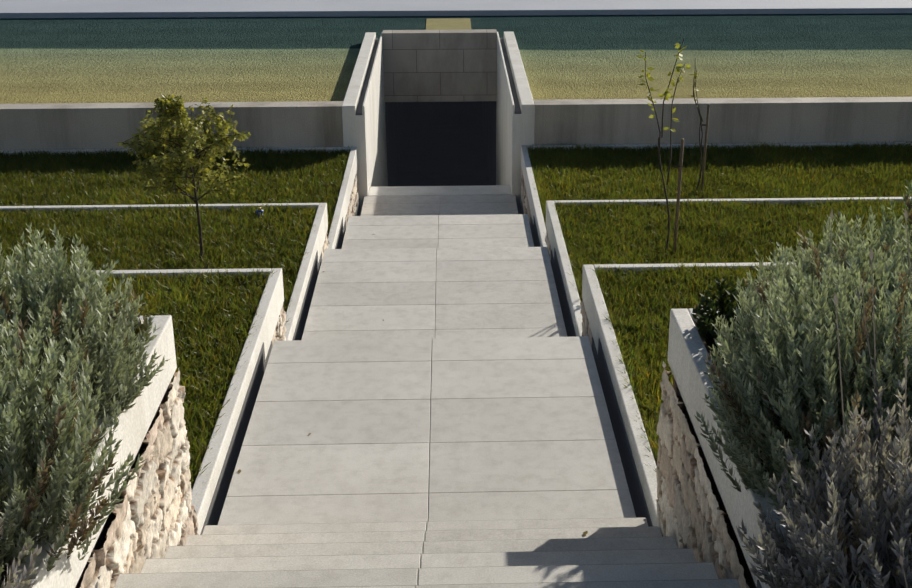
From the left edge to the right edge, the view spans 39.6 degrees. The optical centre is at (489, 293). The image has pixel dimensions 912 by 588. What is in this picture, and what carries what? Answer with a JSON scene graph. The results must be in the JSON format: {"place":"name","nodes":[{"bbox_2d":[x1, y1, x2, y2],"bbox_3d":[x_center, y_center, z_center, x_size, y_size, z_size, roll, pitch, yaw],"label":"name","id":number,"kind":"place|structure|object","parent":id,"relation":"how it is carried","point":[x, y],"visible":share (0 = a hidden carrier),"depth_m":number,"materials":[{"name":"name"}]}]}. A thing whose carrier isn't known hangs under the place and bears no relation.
{"place":"outdoors","nodes":[
{"label":"outdoors","id":0,"kind":"place"},
{"bbox_2d":[95,38,761,587],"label":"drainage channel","id":1,"kind":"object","parent":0,"point":[441,142],"depth_m":24.88,"materials":[{"name":"metal"}]},
{"bbox_2d":[80,166,750,587],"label":"rubble walls","id":2,"kind":"structure","parent":1,"relation":"on","point":[154,512],"depth_m":5.02,"materials":[{"name":"stone"}]},
{"bbox_2d":[114,195,739,587],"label":"walkway paving","id":3,"kind":"structure","parent":1,"relation":"on","point":[517,428],"depth_m":6.74,"materials":[{"name":"grey concrete"}]},
{"bbox_2d":[238,234,587,535],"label":"fallen leaves","id":4,"kind":"object","parent":3,"relation":"on","point":[584,533],"visible":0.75,"depth_m":6.41,"materials":[{"name":"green plant"}]},
{"bbox_2d":[0,97,911,149],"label":"wall","id":5,"kind":"structure","parent":1,"relation":"on","point":[37,126],"depth_m":16.35,"materials":[{"name":"grey concrete"}]},
{"bbox_2d":[0,330,904,587],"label":"planter soil","id":6,"kind":"structure","parent":0,"point":[3,573],"depth_m":4.12,"materials":[{"name":"brown soil"}]},
{"bbox_2d":[8,275,774,369],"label":"shrubs","id":7,"kind":"object","parent":6,"relation":"on","point":[706,315],"visible":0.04,"depth_m":5.14,"materials":[{"name":"green plant"}]},
{"bbox_2d":[75,376,755,587],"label":"wall gap","id":8,"kind":"object","parent":6,"relation":"on","point":[747,575],"visible":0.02,"depth_m":4.70,"materials":[{"name":"black"}]},
{"bbox_2d":[0,32,911,587],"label":"retaining wall","id":9,"kind":"structure","parent":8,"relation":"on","point":[364,140],"depth_m":8.72,"materials":[{"name":"white concrete"}]},
{"bbox_2d":[0,180,911,587],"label":"lavender bushes","id":10,"kind":"object","parent":6,"relation":"on","point":[824,334],"visible":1,"depth_m":3.82,"materials":[{"name":"green plant"}]},
{"bbox_2d":[0,13,911,103],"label":"sea","id":11,"kind":"structure","parent":0,"point":[151,60],"depth_m":20.09,"materials":[{"name":"green liquid"}]},
{"bbox_2d":[382,29,496,101],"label":"wall blocks","id":12,"kind":"structure","parent":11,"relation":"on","point":[439,65],"depth_m":21.05,"materials":[{"name":"grey concrete"}]},
{"bbox_2d":[426,18,470,29],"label":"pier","id":13,"kind":"structure","parent":11,"relation":"on","point":[448,23],"depth_m":22.68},
{"bbox_2d":[0,0,911,17],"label":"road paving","id":14,"kind":"structure","parent":0,"point":[147,8],"depth_m":23.90,"materials":[{"name":"grey asphalt"}]},
{"bbox_2d":[0,140,911,495],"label":"planter grass","id":15,"kind":"structure","parent":0,"point":[581,170],"depth_m":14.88,"materials":[{"name":"green plant"}]},
{"bbox_2d":[256,209,263,217],"bbox_3d":[-2.164,-0.707,11.937,0.068,0.175,0.072,-1,22,-2],"label":"garden light","id":16,"kind":"object","parent":15,"relation":"on","point":[261,212],"visible":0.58,"depth_m":11.89,"materials":[{"name":"black metal"}]},
{"bbox_2d":[673,104,709,251],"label":"tree stakes","id":17,"kind":"object","parent":15,"relation":"on","point":[679,183],"visible":0.67,"depth_m":10.88,"materials":[{"name":"brown wood"}]}
]}

